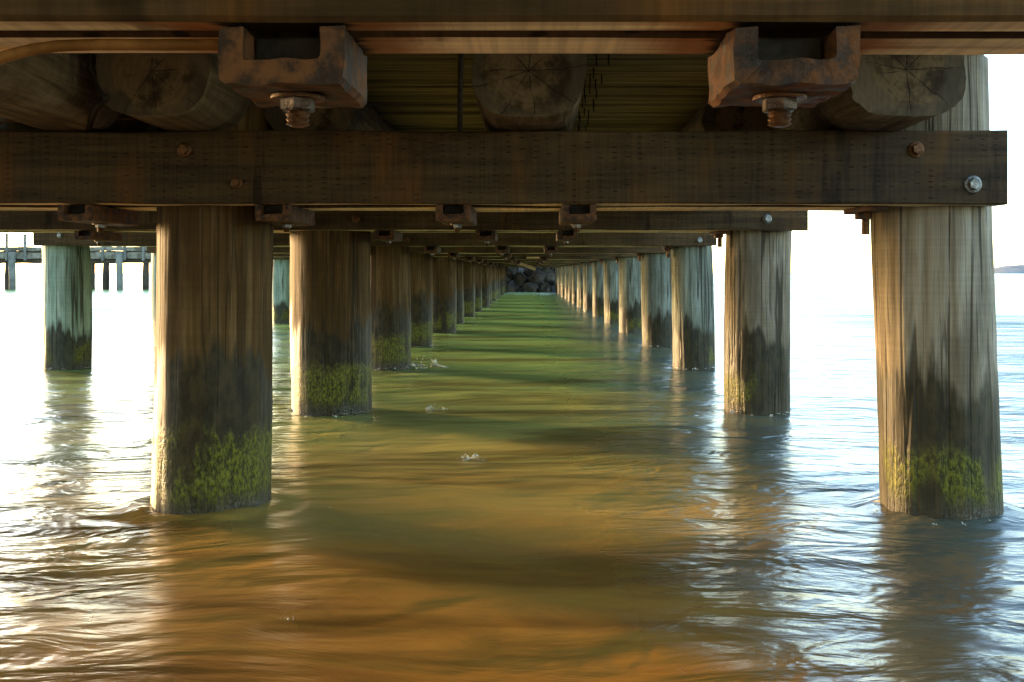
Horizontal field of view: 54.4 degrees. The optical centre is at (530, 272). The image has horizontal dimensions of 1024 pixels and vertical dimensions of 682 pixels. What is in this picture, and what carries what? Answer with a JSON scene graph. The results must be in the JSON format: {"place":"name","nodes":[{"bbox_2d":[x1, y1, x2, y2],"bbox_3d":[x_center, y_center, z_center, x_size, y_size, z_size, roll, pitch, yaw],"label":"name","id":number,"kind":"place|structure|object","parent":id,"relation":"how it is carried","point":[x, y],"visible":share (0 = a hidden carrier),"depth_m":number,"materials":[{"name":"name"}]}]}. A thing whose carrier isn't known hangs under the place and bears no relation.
{"place":"outdoors","nodes":[
{"label":"outdoors","id":0,"kind":"place"},
{"bbox_2d":[0,273,1023,681],"bbox_3d":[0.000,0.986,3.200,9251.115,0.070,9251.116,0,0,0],"label":"water","id":1,"kind":"structure","parent":0,"point":[612,505],"depth_m":3.85,"materials":[{"name":"liquid"}]},
{"bbox_2d":[42,246,92,369],"bbox_3d":[-4.882,0.400,10.484,0.518,2.600,0.469,0,0,0],"label":"timber pile","id":2,"kind":"object","parent":1,"relation":"in","point":[67,311],"visible":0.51,"depth_m":10.29,"materials":[{"name":"wood"}]},
{"bbox_2d":[90,246,664,246],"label":"cross beam","id":3,"kind":"structure","parent":2,"relation":"attached to","point":[442,246],"depth_m":10.52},
{"bbox_2d":[423,246,440,256],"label":"channel bracket","id":4,"kind":"object","parent":3,"relation":"attached to","point":[432,251],"visible":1,"depth_m":10.21,"materials":[{"name":"metal"}]},
{"bbox_2d":[495,246,508,256],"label":"channel bracket","id":5,"kind":"object","parent":3,"relation":"attached to","point":[502,251],"visible":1,"depth_m":10.18,"materials":[{"name":"metal"}]},
{"bbox_2d":[544,246,557,256],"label":"channel bracket","id":6,"kind":"object","parent":3,"relation":"attached to","point":[550,251],"visible":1,"depth_m":10.18,"materials":[{"name":"metal"}]},
{"bbox_2d":[662,246,673,257],"bbox_3d":[1.440,-0.218,10.420,0.085,0.114,0.300,0,0,0],"label":"plate bolt","id":7,"kind":"object","parent":3,"relation":"attached to","point":[667,249],"visible":1,"depth_m":10.40,"materials":[{"name":"metal"}]},
{"bbox_2d":[0,233,150,289],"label":"jetty","id":8,"kind":"object","parent":1,"relation":"in","point":[10,257],"visible":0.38,"depth_m":59.89,"materials":[{"name":"wood"}]},
{"bbox_2d":[151,253,155,346],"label":"timber pile","id":9,"kind":"object","parent":1,"relation":"in","point":[153,286],"visible":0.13,"depth_m":13.43,"materials":[{"name":"wood"}]},
{"bbox_2d":[147,247,670,252],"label":"cross beam","id":10,"kind":"structure","parent":9,"relation":"attached to","point":[524,250],"depth_m":13.29,"materials":[{"name":"wood"}]},
{"bbox_2d":[440,253,634,253],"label":"cross beam","id":11,"kind":"structure","parent":9,"relation":"attached to","point":[543,253],"depth_m":13.68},
{"bbox_2d":[448,253,459,259],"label":"channel bracket","id":12,"kind":"object","parent":11,"relation":"attached to","point":[454,256],"visible":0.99,"depth_m":13.31,"materials":[{"name":"metal"}]},
{"bbox_2d":[501,253,511,259],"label":"channel bracket","id":13,"kind":"object","parent":11,"relation":"attached to","point":[505,256],"visible":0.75,"depth_m":13.30,"materials":[{"name":"metal"}]},
{"bbox_2d":[635,253,643,260],"bbox_3d":[1.485,-0.218,13.540,0.085,0.114,0.300,0,0,0],"label":"plate bolt","id":14,"kind":"object","parent":11,"relation":"attached to","point":[639,256],"visible":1,"depth_m":13.52,"materials":[{"name":"metal"}]},
{"bbox_2d":[150,100,273,513],"bbox_3d":[-1.367,0.400,4.240,0.574,2.600,0.508,0,0,0],"label":"timber pile","id":15,"kind":"object","parent":1,"relation":"in","point":[212,425],"visible":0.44,"depth_m":4.03,"materials":[{"name":"wood"}]},
{"bbox_2d":[0,204,859,211],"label":"cross beam","id":16,"kind":"structure","parent":15,"relation":"attached to","point":[477,208],"depth_m":4.21,"materials":[{"name":"wood"}]},
{"bbox_2d":[0,53,155,131],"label":"log stringer","id":17,"kind":"object","parent":16,"relation":"on","point":[53,92],"visible":0.43,"depth_m":3.52,"materials":[{"name":"wood"}]},
{"bbox_2d":[85,53,109,130],"bbox_3d":[-1.629,-0.709,3.684,0.073,0.305,0.477,0,0,-31],"label":"strap","id":18,"kind":"object","parent":17,"relation":"attached to","point":[100,102],"visible":0.8,"depth_m":3.50,"materials":[{"name":"black metal"}]},
{"bbox_2d":[57,204,138,231],"bbox_3d":[-1.800,-0.222,4.170,0.140,0.102,0.473,0,0,0],"label":"channel bracket","id":19,"kind":"object","parent":16,"relation":"attached to","point":[100,218],"visible":1,"depth_m":4.03,"materials":[{"name":"metal"}]},
{"bbox_2d":[255,204,314,231],"bbox_3d":[-1.020,-0.222,4.170,0.140,0.102,0.473,0,0,0],"label":"channel bracket","id":20,"kind":"object","parent":16,"relation":"attached to","point":[286,217],"visible":1,"depth_m":3.98,"materials":[{"name":"metal"}]},
{"bbox_2d":[436,204,476,231],"bbox_3d":[-0.305,-0.222,4.170,0.140,0.102,0.473,0,0,0],"label":"channel bracket","id":21,"kind":"object","parent":16,"relation":"attached to","point":[457,218],"visible":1,"depth_m":3.98,"materials":[{"name":"metal"}]},
{"bbox_2d":[559,204,596,231],"bbox_3d":[0.195,-0.222,4.170,0.140,0.102,0.473,0,0,0],"label":"channel bracket","id":22,"kind":"object","parent":16,"relation":"attached to","point":[576,218],"visible":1,"depth_m":3.98,"materials":[{"name":"metal"}]},
{"bbox_2d":[844,205,886,234],"bbox_3d":[1.405,-0.218,4.180,0.085,0.114,0.300,0,0,0],"label":"plate bolt","id":23,"kind":"object","parent":16,"relation":"attached to","point":[863,214],"visible":1,"depth_m":4.16,"materials":[{"name":"metal"}]},
{"bbox_2d":[272,259,289,323],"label":"timber pile","id":24,"kind":"object","parent":1,"relation":"in","point":[281,294],"visible":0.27,"depth_m":19.62,"materials":[{"name":"wood"}]},
{"bbox_2d":[290,230,371,415],"bbox_3d":[-1.446,0.400,7.219,0.592,2.600,0.578,0,0,0],"label":"timber pile","id":25,"kind":"object","parent":1,"relation":"in","point":[330,324],"visible":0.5,"depth_m":6.97,"materials":[{"name":"wood"}]},
{"bbox_2d":[0,230,712,232],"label":"cross beam","id":26,"kind":"structure","parent":25,"relation":"attached to","point":[397,231],"depth_m":7.23,"materials":[{"name":"wood"}]},
{"bbox_2d":[74,230,121,245],"bbox_3d":[-3.097,-0.247,7.150,0.140,0.102,0.473,0,0,0],"label":"channel bracket","id":27,"kind":"object","parent":26,"relation":"attached to","point":[99,238],"visible":1,"depth_m":7.02,"materials":[{"name":"metal"}]},
{"bbox_2d":[96,53,250,130],"bbox_3d":[-1.350,-0.748,5.575,0.431,0.375,4.050,0,0,0],"label":"log stringer","id":28,"kind":"object","parent":26,"relation":"on","point":[179,91],"visible":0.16,"depth_m":3.55,"materials":[{"name":"wood"}]},
{"bbox_2d":[265,103,394,130],"bbox_3d":[-0.923,-0.736,6.375,0.382,0.346,4.450,0,0,0],"label":"log stringer","id":29,"kind":"object","parent":26,"relation":"on","point":[367,117],"visible":0.1,"depth_m":4.15,"materials":[{"name":"wood"}]},
{"bbox_2d":[374,230,402,245],"bbox_3d":[-1.015,-0.247,7.150,0.140,0.102,0.473,0,0,0],"label":"channel bracket","id":30,"kind":"object","parent":26,"relation":"attached to","point":[388,237],"visible":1,"depth_m":6.96,"materials":[{"name":"metal"}]},
{"bbox_2d":[476,230,497,245],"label":"channel bracket","id":31,"kind":"object","parent":26,"relation":"attached to","point":[486,237],"visible":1,"depth_m":6.96,"materials":[{"name":"metal"}]},
{"bbox_2d":[472,54,587,130],"bbox_3d":[-0.002,-0.748,5.575,0.430,0.371,4.050,0,0,0],"label":"log stringer","id":32,"kind":"object","parent":26,"relation":"on","point":[528,92],"visible":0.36,"depth_m":3.55,"materials":[{"name":"wood"}]},
{"bbox_2d":[556,230,576,245],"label":"channel bracket","id":33,"kind":"object","parent":26,"relation":"attached to","point":[566,237],"visible":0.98,"depth_m":6.96,"materials":[{"name":"metal"}]},
{"bbox_2d":[710,230,728,246],"bbox_3d":[1.360,-0.243,7.160,0.085,0.114,0.300,0,0,0],"label":"plate bolt","id":34,"kind":"object","parent":26,"relation":"attached to","point":[718,234],"visible":1,"depth_m":7.13,"materials":[{"name":"metal"}]},
{"bbox_2d":[0,211,807,230],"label":"cross beam","id":35,"kind":"structure","parent":25,"relation":"attached to","point":[507,221],"depth_m":6.91,"materials":[{"name":"wood"}]},
{"bbox_2d":[370,246,410,369],"bbox_3d":[-1.496,0.400,10.481,0.467,2.600,0.483,0,0,-30],"label":"timber pile","id":36,"kind":"object","parent":1,"relation":"in","point":[390,311],"visible":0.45,"depth_m":10.28,"materials":[{"name":"wood"}]},
{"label":"channel bracket","id":37,"kind":"object","parent":36,"relation":"attached to","visible":0},
{"bbox_2d":[33,232,716,245],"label":"cross beam","id":38,"kind":"structure","parent":37,"relation":"on","point":[459,239],"depth_m":10.17,"materials":[{"name":"wood"}]},
{"bbox_2d":[410,253,432,346],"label":"timber pile","id":39,"kind":"object","parent":1,"relation":"in","point":[421,297],"visible":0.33,"depth_m":13.40,"materials":[{"name":"wood"}]},
{"bbox_2d":[423,403,447,410],"bbox_3d":[-0.698,0.983,7.247,0.255,0.082,0.113,0,0,0],"label":"splash","id":40,"kind":"object","parent":1,"relation":"on","point":[428,407],"visible":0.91,"depth_m":7.24,"materials":[{"name":"white liquid"}]},
{"bbox_2d":[407,359,463,368],"bbox_3d":[-1.123,0.931,10.515,0.799,0.186,0.314,0,0,-14],"label":"splash","id":41,"kind":"object","parent":1,"relation":"on","point":[434,362],"visible":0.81,"depth_m":10.50,"materials":[{"name":"white liquid"}]},
{"bbox_2d":[432,257,456,332],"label":"timber pile","id":42,"kind":"object","parent":1,"relation":"in","point":[444,294],"visible":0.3,"depth_m":16.51,"materials":[{"name":"wood"}]},
{"bbox_2d":[273,253,637,256],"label":"cross beam","id":43,"kind":"structure","parent":42,"relation":"attached to","point":[499,255],"depth_m":16.41,"materials":[{"name":"wood"}]},
{"bbox_3d":[-1.625,-0.412,16.767,6.950,0.292,0.255,0,0,0],"label":"cross beam","id":44,"kind":"object","parent":42,"relation":"attached to","visible":0},
{"bbox_2d":[465,257,474,262],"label":"channel bracket","id":45,"kind":"object","parent":44,"relation":"attached to","point":[469,259],"visible":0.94,"depth_m":16.45,"materials":[{"name":"metal"}]},
{"bbox_2d":[507,257,515,262],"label":"channel bracket","id":46,"kind":"object","parent":44,"relation":"attached to","point":[511,259],"visible":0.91,"depth_m":16.42,"materials":[{"name":"metal"}]},
{"bbox_2d":[539,257,547,262],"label":"channel bracket","id":47,"kind":"object","parent":44,"relation":"attached to","point":[542,259],"visible":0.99,"depth_m":16.42,"materials":[{"name":"metal"}]},
{"bbox_3d":[0.001,-0.747,21.310,0.421,0.372,9.380,0,0,0],"label":"log stringer","id":48,"kind":"object","parent":44,"relation":"on","visible":0},
{"bbox_2d":[527,257,538,261],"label":"hanging block","id":49,"kind":"structure","parent":48,"relation":"hanging from","point":[536,258],"depth_m":19.42,"materials":[{"name":"wood"}]},
{"bbox_2d":[456,260,463,323],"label":"timber pile","id":50,"kind":"object","parent":1,"relation":"in","point":[460,305],"visible":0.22,"depth_m":19.69,"materials":[{"name":"wood"}]},
{"bbox_2d":[273,257,618,259],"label":"cross beam","id":51,"kind":"structure","parent":50,"relation":"attached to","point":[517,258],"depth_m":19.53,"materials":[{"name":"wood"}]},
{"bbox_2d":[520,259,598,259],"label":"cross beam","id":52,"kind":"structure","parent":50,"relation":"attached to","point":[570,259],"depth_m":19.88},
{"bbox_2d":[475,259,482,263],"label":"channel bracket","id":53,"kind":"object","parent":52,"relation":"attached to","point":[479,261],"visible":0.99,"depth_m":19.54,"materials":[{"name":"metal"}]},
{"bbox_2d":[463,261,475,316],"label":"timber pile","id":54,"kind":"object","parent":1,"relation":"in","point":[469,275],"visible":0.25,"depth_m":22.75,"materials":[{"name":"wood"}]},
{"bbox_2d":[456,450,485,460],"bbox_3d":[-0.307,0.981,5.338,0.179,0.087,0.093,0,0,0],"label":"splash","id":55,"kind":"object","parent":1,"relation":"on","point":[472,457],"visible":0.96,"depth_m":5.33,"materials":[{"name":"white liquid"}]},
{"bbox_2d":[475,263,481,310],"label":"timber pile","id":56,"kind":"object","parent":1,"relation":"in","point":[478,295],"visible":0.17,"depth_m":25.91,"materials":[{"name":"wood"}]},
{"bbox_2d":[482,264,490,306],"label":"timber pile","id":57,"kind":"object","parent":1,"relation":"in","point":[486,276],"visible":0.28,"depth_m":29.00,"materials":[{"name":"wood"}]},
{"bbox_2d":[490,266,491,303],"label":"timber pile","id":58,"kind":"object","parent":1,"relation":"in","point":[491,288],"visible":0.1,"depth_m":32.24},
{"bbox_2d":[492,265,496,300],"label":"timber pile","id":59,"kind":"object","parent":1,"relation":"in","point":[494,297],"visible":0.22,"depth_m":35.28,"materials":[{"name":"wood"}]},
{"bbox_2d":[496,266,497,298],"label":"timber pile","id":60,"kind":"object","parent":1,"relation":"in","point":[497,282],"visible":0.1,"depth_m":38.46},
{"bbox_2d":[498,267,499,296],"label":"timber pile","id":61,"kind":"object","parent":1,"relation":"in","point":[498,282],"visible":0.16,"depth_m":41.52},
{"bbox_2d":[500,267,503,294],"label":"timber pile","id":62,"kind":"object","parent":1,"relation":"in","point":[501,281],"visible":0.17,"depth_m":44.63,"materials":[{"name":"wood"}]},
{"bbox_2d":[504,268,505,292],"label":"timber pile","id":63,"kind":"object","parent":1,"relation":"in","point":[505,279],"visible":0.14,"depth_m":50.94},
{"bbox_2d":[506,276,510,284],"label":"rock","id":64,"kind":"object","parent":1,"relation":"on","point":[508,279],"visible":0.21,"depth_m":53.15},
{"bbox_2d":[506,267,518,280],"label":"rock","id":65,"kind":"object","parent":64,"relation":"on","point":[510,273],"visible":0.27,"depth_m":53.45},
{"bbox_2d":[506,285,519,291],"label":"rock","id":66,"kind":"object","parent":1,"relation":"in","point":[512,288],"visible":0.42,"depth_m":52.33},
{"bbox_2d":[36,345,990,524],"bbox_3d":[-1.562,0.986,8.919,7.244,0.032,10.037,0,0,0],"label":"foam","id":67,"kind":"object","parent":1,"relation":"on","point":[291,410],"visible":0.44,"depth_m":7.09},
{"bbox_2d":[520,282,539,291],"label":"rock","id":68,"kind":"object","parent":1,"relation":"in","point":[530,287],"visible":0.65,"depth_m":52.32,"materials":[{"name":"stone"}]},
{"bbox_2d":[528,270,545,284],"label":"rock","id":69,"kind":"object","parent":1,"relation":"on","point":[537,276],"visible":0.78,"depth_m":52.88,"materials":[{"name":"stone"}]},
{"bbox_2d":[539,282,551,291],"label":"rock","id":70,"kind":"object","parent":1,"relation":"in","point":[544,287],"visible":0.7,"depth_m":52.33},
{"bbox_2d":[555,267,557,292],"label":"timber pile","id":71,"kind":"object","parent":1,"relation":"in","point":[556,289],"visible":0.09,"depth_m":50.89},
{"bbox_2d":[557,267,559,293],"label":"timber pile","id":72,"kind":"object","parent":1,"relation":"in","point":[558,277],"visible":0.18,"depth_m":47.79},
{"bbox_2d":[561,266,564,296],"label":"timber pile","id":73,"kind":"object","parent":1,"relation":"in","point":[563,281],"visible":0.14,"depth_m":41.49,"materials":[{"name":"wood"}]},
{"bbox_2d":[564,266,567,298],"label":"timber pile","id":74,"kind":"object","parent":1,"relation":"in","point":[566,282],"visible":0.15,"depth_m":38.40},
{"bbox_2d":[568,265,571,300],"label":"timber pile","id":75,"kind":"object","parent":1,"relation":"in","point":[569,284],"visible":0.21,"depth_m":35.29,"materials":[{"name":"wood"}]},
{"bbox_2d":[572,264,576,303],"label":"timber pile","id":76,"kind":"object","parent":1,"relation":"in","point":[574,285],"visible":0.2,"depth_m":32.15,"materials":[{"name":"wood"}]},
{"bbox_2d":[577,264,582,306],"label":"timber pile","id":77,"kind":"object","parent":1,"relation":"in","point":[579,286],"visible":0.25,"depth_m":29.04,"materials":[{"name":"wood"}]},
{"bbox_2d":[583,263,592,311],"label":"timber pile","id":78,"kind":"object","parent":1,"relation":"in","point":[587,284],"visible":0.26,"depth_m":25.89,"materials":[{"name":"wood"}]},
{"bbox_2d":[592,261,603,316],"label":"timber pile","id":79,"kind":"object","parent":1,"relation":"in","point":[597,293],"visible":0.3,"depth_m":22.76,"materials":[{"name":"wood"}]},
{"bbox_2d":[603,259,618,323],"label":"timber pile","id":80,"kind":"object","parent":1,"relation":"in","point":[611,289],"visible":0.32,"depth_m":19.65,"materials":[{"name":"wood"}]},
{"bbox_2d":[619,257,641,332],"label":"timber pile","id":81,"kind":"object","parent":1,"relation":"in","point":[630,317],"visible":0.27,"depth_m":16.50,"materials":[{"name":"wood"}]},
{"bbox_2d":[641,253,671,347],"bbox_3d":[1.766,0.400,13.597,0.509,2.600,0.494,0,0,-26],"label":"timber pile","id":82,"kind":"object","parent":1,"relation":"in","point":[656,297],"visible":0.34,"depth_m":13.39,"materials":[{"name":"wood"}]},
{"bbox_2d":[671,246,714,369],"bbox_3d":[1.704,0.400,10.484,0.485,2.600,0.469,0,0,25],"label":"timber pile","id":83,"kind":"object","parent":1,"relation":"in","point":[693,330],"visible":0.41,"depth_m":10.29,"materials":[{"name":"wood"}]},
{"bbox_2d":[724,230,791,414],"bbox_3d":[1.657,0.400,7.218,0.504,2.600,0.487,0,0,20],"label":"timber pile","id":84,"kind":"object","parent":1,"relation":"in","point":[757,282],"visible":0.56,"depth_m":7.02,"materials":[{"name":"wood"}]},
{"bbox_2d":[870,55,1003,519],"bbox_3d":[1.727,0.400,4.238,0.561,2.600,0.519,0,0,-15],"label":"timber pile","id":85,"kind":"object","parent":1,"relation":"in","point":[935,329],"visible":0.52,"depth_m":4.03,"materials":[{"name":"wood"}]},
{"bbox_2d":[0,130,1007,205],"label":"cross beam","id":86,"kind":"structure","parent":85,"relation":"attached to","point":[599,168],"depth_m":3.93,"materials":[{"name":"wood"}]},
{"bbox_2d":[0,117,16,130],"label":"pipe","id":87,"kind":"object","parent":86,"relation":"on","point":[8,126],"visible":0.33,"depth_m":4.04,"materials":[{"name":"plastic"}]},
{"bbox_2d":[0,118,135,122],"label":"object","id":88,"kind":"object","parent":86,"relation":"on","point":[118,119],"visible":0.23,"depth_m":3.98,"materials":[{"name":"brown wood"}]},
{"bbox_2d":[680,103,769,130],"bbox_3d":[1.010,-0.734,6.675,0.383,0.345,3.850,0,0,0],"label":"log stringer","id":89,"kind":"object","parent":86,"relation":"on","point":[707,117],"visible":0.08,"depth_m":4.75,"materials":[{"name":"wood"}]},
{"bbox_2d":[769,55,965,130],"bbox_3d":[1.343,-0.758,5.580,0.446,0.395,4.040,0,0,0],"label":"log stringer","id":90,"kind":"object","parent":86,"relation":"on","point":[891,92],"visible":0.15,"depth_m":3.56,"materials":[{"name":"wood"}]},
{"bbox_2d":[363,53,712,131],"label":"pier deck","id":91,"kind":"structure","parent":90,"relation":"on","point":[620,92],"depth_m":5.07,"materials":[{"name":"brown wood"}]},
{"bbox_2d":[457,53,463,131],"bbox_3d":[-0.240,-0.750,3.513,0.041,0.502,0.073,0,0,-41],"label":"rod","id":92,"kind":"object","parent":91,"relation":"hanging from","point":[460,93],"visible":0.63,"depth_m":3.52,"materials":[{"name":"black metal"}]},
{"bbox_2d":[0,30,1023,54],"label":"cross beam","id":93,"kind":"structure","parent":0,"point":[709,42],"depth_m":1.17,"materials":[{"name":"wood"}]},
{"bbox_2d":[0,39,217,64],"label":"hose","id":94,"kind":"object","parent":93,"relation":"hanging from","point":[21,52],"visible":0.85,"depth_m":1.13,"materials":[{"name":"beige rubber"}]},
{"bbox_2d":[218,25,366,127],"bbox_3d":[-0.272,-0.221,1.166,0.143,0.100,0.158,0,0,0],"label":"channel bracket","id":95,"kind":"object","parent":93,"relation":"attached to","point":[298,80],"visible":1,"depth_m":1.11,"materials":[{"name":"metal"}]},
{"bbox_2d":[0,0,1023,30],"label":"cross beam","id":96,"kind":"structure","parent":93,"relation":"attached to","point":[710,15],"depth_m":1.08,"materials":[{"name":"wood"}]},
{"bbox_2d":[708,25,860,127],"bbox_3d":[0.292,-0.221,1.166,0.143,0.100,0.158,0,0,0],"label":"channel bracket","id":97,"kind":"object","parent":93,"relation":"attached to","point":[779,81],"visible":1,"depth_m":1.11,"materials":[{"name":"metal"}]},
{"bbox_2d":[0,54,1023,272],"label":"sky","id":98,"kind":"structure","parent":0,"point":[833,242],"materials":[{"name":"white"}]},
{"bbox_2d":[508,268,554,290],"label":"bank","id":99,"kind":"structure","parent":0,"point":[520,288],"depth_m":54.91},
{"bbox_2d":[513,271,528,287],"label":"rock","id":100,"kind":"object","parent":99,"relation":"on","point":[520,278],"visible":0.84,"depth_m":53.11,"materials":[{"name":"stone"}]},
{"bbox_2d":[523,268,538,277],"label":"rock","id":101,"kind":"object","parent":99,"relation":"on","point":[527,272],"visible":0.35,"depth_m":53.86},
{"bbox_2d":[538,268,552,272],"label":"rock","id":102,"kind":"object","parent":99,"relation":"on","point":[544,270],"visible":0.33,"depth_m":53.65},
{"bbox_2d":[544,272,554,285],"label":"rock","id":103,"kind":"object","parent":99,"relation":"on","point":[549,278],"visible":0.66,"depth_m":53.13,"materials":[{"name":"stone"}]},
{"bbox_2d":[994,264,1023,273],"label":"hill","id":104,"kind":"structure","parent":0,"point":[1014,269],"depth_m":1538.67,"materials":[{"name":"blue"}]},
{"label":"channel bracket","id":105,"kind":"object","parent":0,"visible":0},
{"bbox_2d":[463,259,599,260],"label":"cross beam","id":106,"kind":"structure","parent":105,"relation":"on","point":[535,260],"depth_m":22.65,"materials":[{"name":"wood"}]},
{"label":"timber pile","id":107,"kind":"object","parent":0,"visible":0},
{"bbox_2d":[488,261,592,262],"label":"cross beam","id":108,"kind":"structure","parent":107,"relation":"attached to","point":[544,261],"depth_m":25.77,"materials":[{"name":"wood"}]},
{"bbox_2d":[518,262,535,270],"bbox_3d":[-0.120,-0.190,25.679,0.550,0.073,0.093,20,-4,-11],"label":"hanging plank","id":109,"kind":"object","parent":108,"relation":"hanging from","point":[528,266],"visible":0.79,"depth_m":25.65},
{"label":"timber pile","id":110,"kind":"object","parent":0,"visible":0},
{"bbox_2d":[494,263,579,263],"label":"cross beam","id":111,"kind":"structure","parent":110,"relation":"attached to","point":[541,263],"depth_m":28.89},
{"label":"timber pile","id":112,"kind":"object","parent":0,"visible":0},
{"bbox_2d":[504,265,567,265],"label":"cross beam","id":113,"kind":"structure","parent":112,"relation":"attached to","point":[539,265],"depth_m":38.25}
]}

